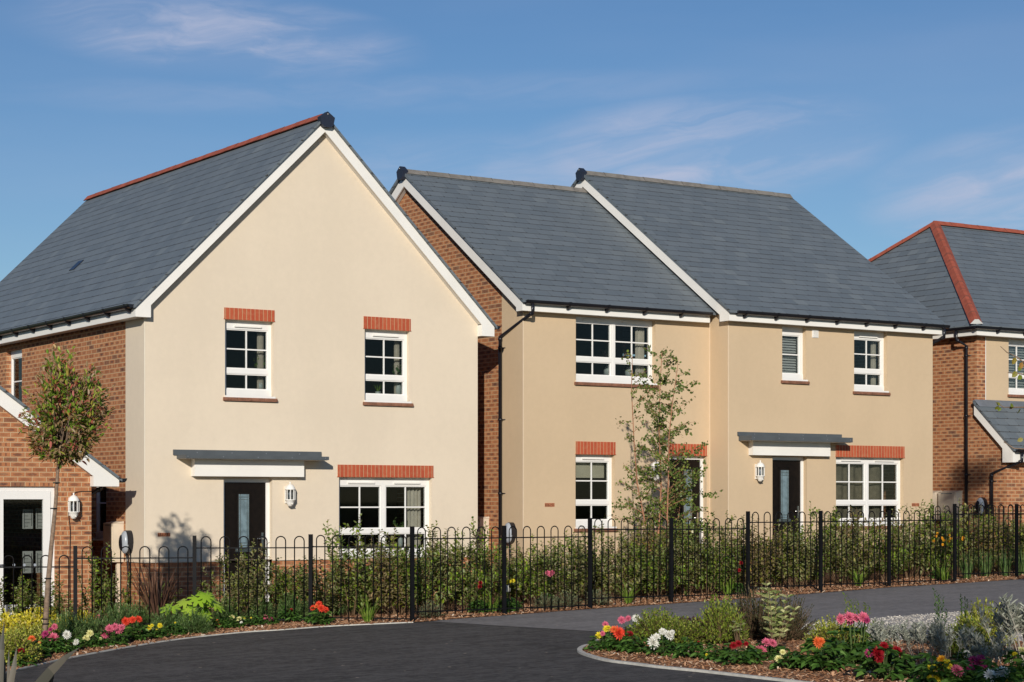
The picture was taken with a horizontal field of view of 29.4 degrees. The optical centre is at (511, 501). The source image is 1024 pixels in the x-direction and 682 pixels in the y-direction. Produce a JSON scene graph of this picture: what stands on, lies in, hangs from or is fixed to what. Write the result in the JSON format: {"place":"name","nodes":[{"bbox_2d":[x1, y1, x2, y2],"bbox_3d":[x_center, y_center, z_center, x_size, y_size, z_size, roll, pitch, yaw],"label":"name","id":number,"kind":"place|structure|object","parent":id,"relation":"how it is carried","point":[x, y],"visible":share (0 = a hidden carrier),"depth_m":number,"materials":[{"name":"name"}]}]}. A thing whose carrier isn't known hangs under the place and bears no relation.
{"place":"outdoors","nodes":[
{"label":"outdoors","id":0,"kind":"place"},
{"bbox_2d":[14,621,780,681],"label":"road","id":1,"kind":"structure","parent":0,"point":[431,651],"depth_m":22.54,"materials":[{"name":"grey asphalt"}]},
{"bbox_2d":[0,624,79,681],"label":"flax plant","id":2,"kind":"object","parent":1,"relation":"on","point":[48,673],"visible":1,"depth_m":16.99,"materials":[{"name":"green plant"}]},
{"bbox_2d":[6,622,412,671],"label":"kerb","id":3,"kind":"structure","parent":1,"relation":"on","point":[203,636],"depth_m":26.13,"materials":[{"name":"concrete"}]},
{"bbox_2d":[577,639,810,681],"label":"kerb","id":4,"kind":"structure","parent":1,"relation":"on","point":[580,650],"depth_m":20.41,"materials":[{"name":"concrete"}]},
{"bbox_2d":[802,606,1023,641],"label":"gravel strip","id":5,"kind":"object","parent":1,"relation":"on","point":[893,619],"visible":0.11,"depth_m":25.95,"materials":[{"name":"grey gravel"}]},
{"bbox_2d":[0,0,1023,356],"label":"sky","id":6,"kind":"structure","parent":0,"point":[884,120],"materials":[{"name":"blue"}]},
{"bbox_2d":[415,579,1016,622],"bbox_3d":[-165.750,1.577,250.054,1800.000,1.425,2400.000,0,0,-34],"label":"ground","id":7,"kind":"structure","parent":0,"point":[687,602],"depth_m":30.39,"materials":[{"name":"grey asphalt"}]},
{"bbox_2d":[0,386,126,619],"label":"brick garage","id":8,"kind":"structure","parent":7,"relation":"on","point":[27,488],"depth_m":30.09,"materials":[{"name":"brown brick"}]},
{"bbox_2d":[0,111,500,611],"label":"detached house","id":9,"kind":"structure","parent":7,"relation":"on","point":[306,259],"depth_m":32.55,"materials":[{"name":"beige paint"}]},
{"bbox_2d":[11,349,21,401],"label":"window","id":10,"kind":"structure","parent":9,"relation":"in","point":[16,355],"depth_m":36.10,"materials":[{"name":"white plastic"}]},
{"bbox_2d":[91,465,105,540],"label":"window","id":11,"kind":"structure","parent":9,"relation":"in","point":[100,496],"depth_m":32.67,"materials":[{"name":"black plastic"}]},
{"bbox_2d":[223,307,277,401],"bbox_3d":[-4.341,-2.388,31.912,0.961,1.506,0.345,0,0,-34],"label":"window","id":12,"kind":"structure","parent":9,"relation":"in","point":[231,394],"depth_m":31.92,"materials":[{"name":"white plastic"}]},
{"bbox_2d":[337,465,433,557],"bbox_3d":[-2.218,0.169,33.335,1.893,1.577,0.320,0,0,-34],"label":"window","id":13,"kind":"structure","parent":9,"relation":"in","point":[414,477],"depth_m":33.36,"materials":[{"name":"white plastic"}]},
{"bbox_2d":[363,316,413,406],"bbox_3d":[-2.184,-2.381,33.341,0.971,1.504,0.345,0,0,-34],"label":"window","id":14,"kind":"structure","parent":9,"relation":"in","point":[380,323],"depth_m":33.34,"materials":[{"name":"white plastic"}]},
{"bbox_2d":[6,563,1023,670],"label":"planting bed","id":15,"kind":"object","parent":7,"relation":"on","point":[827,578],"visible":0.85,"depth_m":31.47,"materials":[{"name":"brown soil"}]},
{"bbox_2d":[0,569,34,618],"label":"shrub","id":16,"kind":"object","parent":15,"relation":"on","point":[18,609],"visible":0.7,"depth_m":28.37,"materials":[{"name":"green plant"}]},
{"bbox_2d":[24,573,66,615],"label":"shrub","id":17,"kind":"object","parent":15,"relation":"on","point":[56,598],"visible":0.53,"depth_m":28.48,"materials":[{"name":"green plant"}]},
{"bbox_2d":[40,623,72,653],"bbox_3d":[-5.670,1.694,24.095,0.507,0.400,0.426,0,0,21],"label":"dahlia","id":18,"kind":"object","parent":15,"relation":"on","point":[55,639],"visible":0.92,"depth_m":24.01,"materials":[{"name":"green plant"}]},
{"bbox_2d":[18,342,114,639],"bbox_3d":[-5.582,0.032,24.598,1.180,4.099,1.240,0,0,-34],"label":"photinia tree","id":19,"kind":"object","parent":15,"relation":"on","point":[59,443],"visible":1,"depth_m":24.46,"materials":[{"name":"green plant"}]},
{"bbox_2d":[48,608,93,639],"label":"rosemary shrub","id":20,"kind":"object","parent":15,"relation":"on","point":[69,624],"visible":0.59,"depth_m":25.72,"materials":[{"name":"green plant"}]},
{"bbox_2d":[73,610,111,638],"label":"rosemary shrub","id":21,"kind":"object","parent":15,"relation":"on","point":[99,623],"visible":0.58,"depth_m":26.05,"materials":[{"name":"green plant"}]},
{"bbox_2d":[77,540,115,618],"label":"shrub","id":22,"kind":"object","parent":15,"relation":"on","point":[95,576],"visible":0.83,"depth_m":28.35,"materials":[{"name":"green plant"}]},
{"bbox_2d":[98,622,128,646],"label":"dahlia","id":23,"kind":"object","parent":15,"relation":"on","point":[117,638],"visible":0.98,"depth_m":24.98,"materials":[{"name":"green plant"}]},
{"bbox_2d":[95,569,136,614],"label":"shrub","id":24,"kind":"object","parent":15,"relation":"on","point":[126,600],"visible":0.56,"depth_m":28.75,"materials":[{"name":"green plant"}]},
{"bbox_2d":[97,599,142,631],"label":"rosemary shrub","id":25,"kind":"object","parent":15,"relation":"on","point":[111,618],"visible":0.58,"depth_m":27.10,"materials":[{"name":"green plant"}]},
{"bbox_2d":[121,616,154,640],"bbox_3d":[-4.965,1.673,25.726,0.487,0.356,0.504,0,0,-34],"label":"dahlia","id":26,"kind":"object","parent":15,"relation":"on","point":[142,633],"visible":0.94,"depth_m":25.63,"materials":[{"name":"green plant"}]},
{"bbox_2d":[123,560,184,625],"bbox_3d":[-5.252,1.300,28.246,1.069,1.029,1.206,0,0,-34],"label":"bronze flax","id":27,"kind":"object","parent":15,"relation":"on","point":[153,583],"visible":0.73,"depth_m":28.11,"materials":[{"name":"brown plant"}]},
{"bbox_2d":[148,604,189,631],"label":"rosemary shrub","id":28,"kind":"object","parent":15,"relation":"on","point":[166,621],"visible":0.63,"depth_m":26.87,"materials":[{"name":"green plant"}]},
{"bbox_2d":[160,590,225,626],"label":"fatsia plant","id":29,"kind":"object","parent":15,"relation":"on","point":[206,598],"visible":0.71,"depth_m":27.03,"materials":[{"name":"green plant"}]},
{"bbox_2d":[175,607,215,633],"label":"rosemary shrub","id":30,"kind":"object","parent":15,"relation":"on","point":[198,624],"visible":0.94,"depth_m":26.64,"materials":[{"name":"green plant"}]},
{"bbox_2d":[197,538,282,618],"bbox_3d":[-4.092,1.160,28.760,1.110,1.248,1.148,0,0,-44],"label":"shrub","id":31,"kind":"object","parent":15,"relation":"on","point":[243,597],"visible":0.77,"depth_m":28.68,"materials":[{"name":"green plant"}]},
{"bbox_2d":[272,591,307,616],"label":"rosemary shrub","id":32,"kind":"object","parent":15,"relation":"on","point":[299,608],"visible":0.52,"depth_m":29.00,"materials":[{"name":"green plant"}]},
{"bbox_2d":[263,557,325,608],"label":"shrub","id":33,"kind":"object","parent":15,"relation":"on","point":[289,581],"visible":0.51,"depth_m":29.16,"materials":[{"name":"green plant"}]},
{"bbox_2d":[303,601,335,624],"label":"dahlia","id":34,"kind":"object","parent":15,"relation":"on","point":[319,618],"visible":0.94,"depth_m":27.68,"materials":[{"name":"green plant"}]},
{"bbox_2d":[289,551,369,615],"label":"shrub","id":35,"kind":"object","parent":15,"relation":"on","point":[320,594],"visible":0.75,"depth_m":29.23,"materials":[{"name":"green plant"}]},
{"bbox_2d":[322,513,383,615],"bbox_3d":[-2.406,0.957,29.535,1.022,1.554,1.272,0,0,1],"label":"shrub","id":36,"kind":"object","parent":15,"relation":"on","point":[354,595],"visible":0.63,"depth_m":29.33,"materials":[{"name":"green plant"}]},
{"bbox_2d":[337,524,400,613],"bbox_3d":[-2.087,1.036,29.718,1.257,1.372,1.216,0,0,-26],"label":"shrub","id":37,"kind":"object","parent":15,"relation":"on","point":[391,557],"visible":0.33,"depth_m":29.71,"materials":[{"name":"green plant"}]},
{"bbox_2d":[356,540,428,615],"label":"shrub","id":38,"kind":"object","parent":15,"relation":"on","point":[385,589],"visible":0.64,"depth_m":29.09,"materials":[{"name":"green plant"}]},
{"bbox_2d":[386,532,466,615],"bbox_3d":[-1.300,1.082,29.193,1.200,1.264,0.840,0,0,-36],"label":"shrub","id":39,"kind":"object","parent":15,"relation":"on","point":[421,596],"visible":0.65,"depth_m":29.05,"materials":[{"name":"green plant"}]},
{"bbox_2d":[416,520,487,609],"bbox_3d":[-1.013,0.990,29.900,1.209,1.408,1.272,0,0,30],"label":"shrub","id":40,"kind":"object","parent":15,"relation":"on","point":[444,563],"visible":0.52,"depth_m":29.67,"materials":[{"name":"green plant"}]},
{"bbox_2d":[429,516,501,609],"bbox_3d":[-0.644,0.955,29.673,1.112,1.469,0.893,0,0,45],"label":"shrub","id":41,"kind":"object","parent":15,"relation":"on","point":[466,591],"visible":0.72,"depth_m":29.58,"materials":[{"name":"green plant"}]},
{"bbox_2d":[475,536,518,603],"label":"shrub","id":42,"kind":"object","parent":15,"relation":"on","point":[487,566],"visible":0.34,"depth_m":30.71,"materials":[{"name":"green plant"}]},
{"bbox_2d":[0,504,1023,627],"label":"bow top railing","id":43,"kind":"object","parent":15,"relation":"on","point":[671,529],"visible":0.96,"depth_m":29.54,"materials":[{"name":"black metal"}]},
{"bbox_2d":[490,546,533,601],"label":"shrub","id":44,"kind":"object","parent":15,"relation":"on","point":[513,588],"visible":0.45,"depth_m":31.05,"materials":[{"name":"green plant"}]},
{"bbox_2d":[6,570,1023,669],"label":"bark chips","id":45,"kind":"object","parent":15,"relation":"on","point":[480,614],"visible":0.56,"depth_m":29.57,"materials":[{"name":"brown wood"}]},
{"bbox_2d":[1,628,42,665],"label":"golden shrub","id":46,"kind":"object","parent":45,"relation":"on","point":[17,642],"visible":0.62,"depth_m":22.66,"materials":[{"name":"yellow plant"}]},
{"bbox_2d":[507,533,568,602],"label":"shrub","id":47,"kind":"object","parent":15,"relation":"on","point":[540,583],"visible":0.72,"depth_m":30.63,"materials":[{"name":"green plant"}]},
{"bbox_2d":[531,532,610,599],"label":"shrub","id":48,"kind":"object","parent":15,"relation":"on","point":[574,576],"visible":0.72,"depth_m":30.65,"materials":[{"name":"green plant"}]},
{"bbox_2d":[574,521,646,600],"bbox_3d":[1.631,0.960,31.124,1.108,1.308,1.146,0,0,-15],"label":"shrub","id":49,"kind":"object","parent":15,"relation":"on","point":[611,577],"visible":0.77,"depth_m":30.99,"materials":[{"name":"green plant"}]},
{"bbox_2d":[606,515,668,597],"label":"shrub","id":50,"kind":"object","parent":15,"relation":"on","point":[644,543],"visible":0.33,"depth_m":31.78,"materials":[{"name":"green plant"}]},
{"bbox_2d":[624,534,695,598],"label":"shrub","id":51,"kind":"object","parent":15,"relation":"on","point":[650,576],"visible":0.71,"depth_m":31.41,"materials":[{"name":"green plant"}]},
{"bbox_2d":[608,345,735,594],"bbox_3d":[2.674,-0.313,32.860,2.430,4.699,2.308,0,0,-34],"label":"birch tree","id":52,"kind":"object","parent":15,"relation":"on","point":[667,508],"visible":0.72,"depth_m":32.89,"materials":[{"name":"green plant"}]},
{"bbox_2d":[658,524,714,594],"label":"shrub","id":53,"kind":"object","parent":15,"relation":"on","point":[678,556],"visible":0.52,"depth_m":32.09,"materials":[{"name":"green plant"}]},
{"bbox_2d":[674,516,742,593],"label":"shrub","id":54,"kind":"object","parent":15,"relation":"on","point":[710,574],"visible":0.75,"depth_m":32.09,"materials":[{"name":"green plant"}]},
{"bbox_2d":[702,510,756,589],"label":"shrub","id":55,"kind":"object","parent":15,"relation":"on","point":[722,532],"visible":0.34,"depth_m":32.81,"materials":[{"name":"green plant"}]},
{"bbox_2d":[714,518,784,590],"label":"shrub","id":56,"kind":"object","parent":15,"relation":"on","point":[761,569],"visible":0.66,"depth_m":32.65,"materials":[{"name":"green plant"}]},
{"bbox_2d":[765,516,827,587],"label":"shrub","id":57,"kind":"object","parent":15,"relation":"on","point":[802,563],"visible":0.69,"depth_m":33.17,"materials":[{"name":"green plant"}]},
{"bbox_2d":[794,501,840,584],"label":"shrub","id":58,"kind":"object","parent":15,"relation":"on","point":[827,559],"visible":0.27,"depth_m":34.00,"materials":[{"name":"green plant"}]},
{"bbox_2d":[806,507,881,583],"bbox_3d":[5.865,0.780,34.047,1.194,1.375,1.235,0,0,-17],"label":"shrub","id":59,"kind":"object","parent":15,"relation":"on","point":[849,565],"visible":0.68,"depth_m":33.90,"materials":[{"name":"green plant"}]},
{"bbox_2d":[831,504,901,580],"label":"shrub","id":60,"kind":"object","parent":15,"relation":"on","point":[861,546],"visible":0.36,"depth_m":34.79,"materials":[{"name":"green plant"}]},
{"bbox_2d":[860,518,920,580],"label":"shrub","id":61,"kind":"object","parent":15,"relation":"on","point":[895,561],"visible":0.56,"depth_m":34.68,"materials":[{"name":"green plant"}]},
{"bbox_2d":[883,499,952,577],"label":"shrub","id":62,"kind":"object","parent":15,"relation":"on","point":[906,528],"visible":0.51,"depth_m":35.41,"materials":[{"name":"green plant"}]},
{"bbox_2d":[907,499,967,575],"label":"shrub","id":63,"kind":"object","parent":15,"relation":"on","point":[927,567],"visible":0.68,"depth_m":35.35,"materials":[{"name":"green plant"}]},
{"bbox_2d":[937,498,984,574],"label":"shrub","id":64,"kind":"object","parent":15,"relation":"on","point":[965,526],"visible":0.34,"depth_m":35.83,"materials":[{"name":"green plant"}]},
{"bbox_2d":[952,507,1014,574],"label":"shrub","id":65,"kind":"object","parent":15,"relation":"on","point":[990,542],"visible":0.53,"depth_m":35.74,"materials":[{"name":"green plant"}]},
{"bbox_2d":[996,508,1023,563],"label":"shrub","id":66,"kind":"object","parent":15,"relation":"on","point":[1022,544],"visible":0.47,"depth_m":36.40,"materials":[{"name":"green plant"}]},
{"bbox_2d":[389,166,717,583],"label":"terraced house","id":67,"kind":"structure","parent":7,"relation":"on","point":[565,286],"depth_m":36.03,"materials":[{"name":"beige paint"}]},
{"bbox_2d":[574,441,617,531],"bbox_3d":[1.471,-0.274,35.746,0.973,1.640,0.315,0,0,-34],"label":"window","id":68,"kind":"structure","parent":67,"relation":"in","point":[590,466],"depth_m":35.79,"materials":[{"name":"white plastic"}]},
{"bbox_2d":[574,316,658,387],"bbox_3d":[1.858,-2.745,36.021,1.910,1.256,0.345,0,0,-34],"label":"window","id":69,"kind":"structure","parent":67,"relation":"in","point":[611,379],"depth_m":36.02,"materials":[{"name":"white plastic"}]},
{"bbox_2d":[571,168,949,570],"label":"terraced house","id":70,"kind":"structure","parent":7,"relation":"on","point":[821,341],"depth_m":38.57,"materials":[{"name":"beige paint"}]},
{"bbox_2d":[781,326,809,383],"bbox_3d":[5.397,-2.821,37.668,0.699,1.103,0.280,0,0,-34],"label":"window","id":71,"kind":"structure","parent":70,"relation":"in","point":[787,377],"depth_m":37.77,"materials":[{"name":"white plastic"}]},
{"bbox_2d":[835,445,904,528],"bbox_3d":[7.048,-0.284,38.802,1.923,1.644,0.345,0,0,-34],"label":"window","id":72,"kind":"structure","parent":70,"relation":"in","point":[859,481],"depth_m":38.80,"materials":[{"name":"white plastic"}]},
{"bbox_2d":[853,331,890,394],"bbox_3d":[7.058,-2.746,38.808,0.983,1.255,0.345,0,0,-34],"label":"window","id":73,"kind":"structure","parent":70,"relation":"in","point":[872,389],"depth_m":38.88,"materials":[{"name":"white plastic"}]},
{"bbox_2d":[582,634,1023,681],"bbox_3d":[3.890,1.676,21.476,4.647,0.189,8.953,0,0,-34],"label":"bark chips","id":74,"kind":"object","parent":7,"relation":"on","point":[707,662],"visible":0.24,"depth_m":20.72,"materials":[{"name":"brown soil"}]},
{"bbox_2d":[615,630,649,653],"bbox_3d":[1.398,1.613,22.304,0.441,0.282,0.456,0,0,-34],"label":"dahlia","id":75,"kind":"object","parent":74,"relation":"on","point":[637,645],"visible":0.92,"depth_m":22.23,"materials":[{"name":"green plant"}]},
{"bbox_2d":[624,606,682,640],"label":"hebe shrub","id":76,"kind":"object","parent":74,"relation":"on","point":[648,628],"visible":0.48,"depth_m":23.51,"materials":[{"name":"green plant"}]},
{"bbox_2d":[641,628,680,656],"bbox_3d":[1.702,1.583,21.984,0.497,0.338,0.438,0,0,-34],"label":"dahlia","id":77,"kind":"object","parent":74,"relation":"on","point":[667,647],"visible":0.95,"depth_m":21.91,"materials":[{"name":"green plant"}]},
{"bbox_2d":[653,615,709,643],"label":"hebe shrub","id":78,"kind":"object","parent":74,"relation":"on","point":[683,630],"visible":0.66,"depth_m":23.05,"materials":[{"name":"green plant"}]},
{"bbox_2d":[672,637,707,658],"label":"dahlia","id":79,"kind":"object","parent":74,"relation":"on","point":[683,648],"visible":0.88,"depth_m":21.48,"materials":[{"name":"green plant"}]},
{"bbox_2d":[695,592,750,643],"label":"hebe shrub","id":80,"kind":"object","parent":74,"relation":"on","point":[718,628],"visible":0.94,"depth_m":23.04,"materials":[{"name":"green plant"}]},
{"bbox_2d":[712,640,767,665],"bbox_3d":[2.432,1.612,20.766,0.570,0.285,0.563,0,0,-34],"label":"dahlia","id":81,"kind":"object","parent":74,"relation":"on","point":[749,655],"visible":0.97,"depth_m":20.67,"materials":[{"name":"green plant"}]},
{"bbox_2d":[727,581,790,638],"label":"dark leaved shrub","id":82,"kind":"object","parent":74,"relation":"on","point":[751,621],"visible":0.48,"depth_m":23.73,"materials":[{"name":"brown plant"}]},
{"bbox_2d":[752,638,785,660],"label":"dahlia","id":83,"kind":"object","parent":74,"relation":"on","point":[771,650],"visible":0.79,"depth_m":21.11,"materials":[{"name":"pink plant"}]},
{"bbox_2d":[756,583,801,648],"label":"dogwood shrub","id":84,"kind":"object","parent":74,"relation":"on","point":[772,610],"visible":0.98,"depth_m":21.88,"materials":[{"name":"green plant"}]},
{"bbox_2d":[755,587,818,640],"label":"dark leaved shrub","id":85,"kind":"object","parent":74,"relation":"on","point":[796,631],"visible":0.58,"depth_m":23.39,"materials":[{"name":"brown plant"}]},
{"bbox_2d":[769,646,809,669],"bbox_3d":[2.878,1.624,20.159,0.482,0.257,0.405,0,0,21],"label":"dahlia","id":86,"kind":"object","parent":74,"relation":"on","point":[780,658],"visible":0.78,"depth_m":20.10,"materials":[{"name":"green plant"}]},
{"bbox_2d":[790,636,851,672],"bbox_3d":[3.154,1.555,19.961,0.627,0.390,0.648,0,0,-34],"label":"dahlia","id":87,"kind":"object","parent":74,"relation":"on","point":[817,658],"visible":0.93,"depth_m":19.84,"materials":[{"name":"green plant"}]},
{"bbox_2d":[800,613,860,652],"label":"golden shrub","id":88,"kind":"object","parent":74,"relation":"on","point":[823,631],"visible":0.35,"depth_m":21.67,"materials":[{"name":"green plant"}]},
{"bbox_2d":[823,611,893,664],"bbox_3d":[3.579,1.435,20.493,0.868,0.595,0.857,0,0,-34],"label":"dahlia","id":89,"kind":"object","parent":74,"relation":"on","point":[851,649],"visible":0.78,"depth_m":20.38,"materials":[{"name":"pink plant"}]},
{"bbox_2d":[845,641,921,681],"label":"dahlia","id":90,"kind":"object","parent":74,"relation":"on","point":[878,660],"visible":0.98,"depth_m":18.97,"materials":[{"name":"green plant"}]},
{"bbox_2d":[868,618,916,656],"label":"silver shrub","id":91,"kind":"object","parent":74,"relation":"on","point":[882,635],"visible":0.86,"depth_m":20.40,"materials":[{"name":"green plant"}]},
{"bbox_2d":[898,616,945,663],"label":"silver shrub","id":92,"kind":"object","parent":74,"relation":"on","point":[918,637],"visible":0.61,"depth_m":20.15,"materials":[{"name":"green plant"}]},
{"bbox_2d":[906,652,971,681],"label":"dahlia","id":93,"kind":"object","parent":74,"relation":"on","point":[929,669],"visible":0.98,"depth_m":18.03,"materials":[{"name":"green plant"}]},
{"bbox_2d":[926,622,971,662],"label":"silver shrub","id":94,"kind":"object","parent":74,"relation":"on","point":[941,641],"visible":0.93,"depth_m":19.84,"materials":[{"name":"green plant"}]},
{"bbox_2d":[939,660,983,681],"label":"dahlia","id":95,"kind":"object","parent":74,"relation":"on","point":[958,669],"visible":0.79,"depth_m":17.97,"materials":[{"name":"green plant"}]},
{"bbox_2d":[937,617,991,654],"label":"shrub","id":96,"kind":"object","parent":74,"relation":"on","point":[954,648],"visible":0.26,"depth_m":21.09,"materials":[{"name":"green plant"}]},
{"bbox_2d":[955,597,1017,645],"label":"golden shrub","id":97,"kind":"object","parent":74,"relation":"on","point":[975,614],"visible":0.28,"depth_m":21.81,"materials":[{"name":"green plant"}]},
{"bbox_2d":[957,625,1016,666],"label":"silver shrub","id":98,"kind":"object","parent":74,"relation":"on","point":[977,644],"visible":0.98,"depth_m":18.64,"materials":[{"name":"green plant"}]},
{"bbox_2d":[972,659,1023,681],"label":"dahlia","id":99,"kind":"object","parent":74,"relation":"on","point":[989,673],"visible":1,"depth_m":17.54,"materials":[{"name":"green plant"}]},
{"bbox_2d":[975,603,1023,663],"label":"silver shrub","id":100,"kind":"object","parent":74,"relation":"on","point":[997,618],"visible":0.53,"depth_m":20.17,"materials":[{"name":"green plant"}]},
{"bbox_2d":[995,592,1023,665],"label":"silver shrub","id":101,"kind":"object","parent":74,"relation":"on","point":[1007,615],"visible":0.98,"depth_m":19.75,"materials":[{"name":"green plant"}]},
{"bbox_2d":[998,647,1023,679],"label":"dahlia","id":102,"kind":"object","parent":74,"relation":"on","point":[1019,663],"visible":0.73,"depth_m":18.55,"materials":[{"name":"green plant"}]},
{"bbox_2d":[868,221,1023,550],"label":"hipped house","id":103,"kind":"structure","parent":7,"relation":"on","point":[965,282],"depth_m":41.35,"materials":[{"name":"brown brick"}]},
{"bbox_2d":[1007,339,1023,397],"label":"window","id":104,"kind":"structure","parent":103,"relation":"in","point":[1015,391],"depth_m":41.54,"materials":[{"name":"white plastic"}]},
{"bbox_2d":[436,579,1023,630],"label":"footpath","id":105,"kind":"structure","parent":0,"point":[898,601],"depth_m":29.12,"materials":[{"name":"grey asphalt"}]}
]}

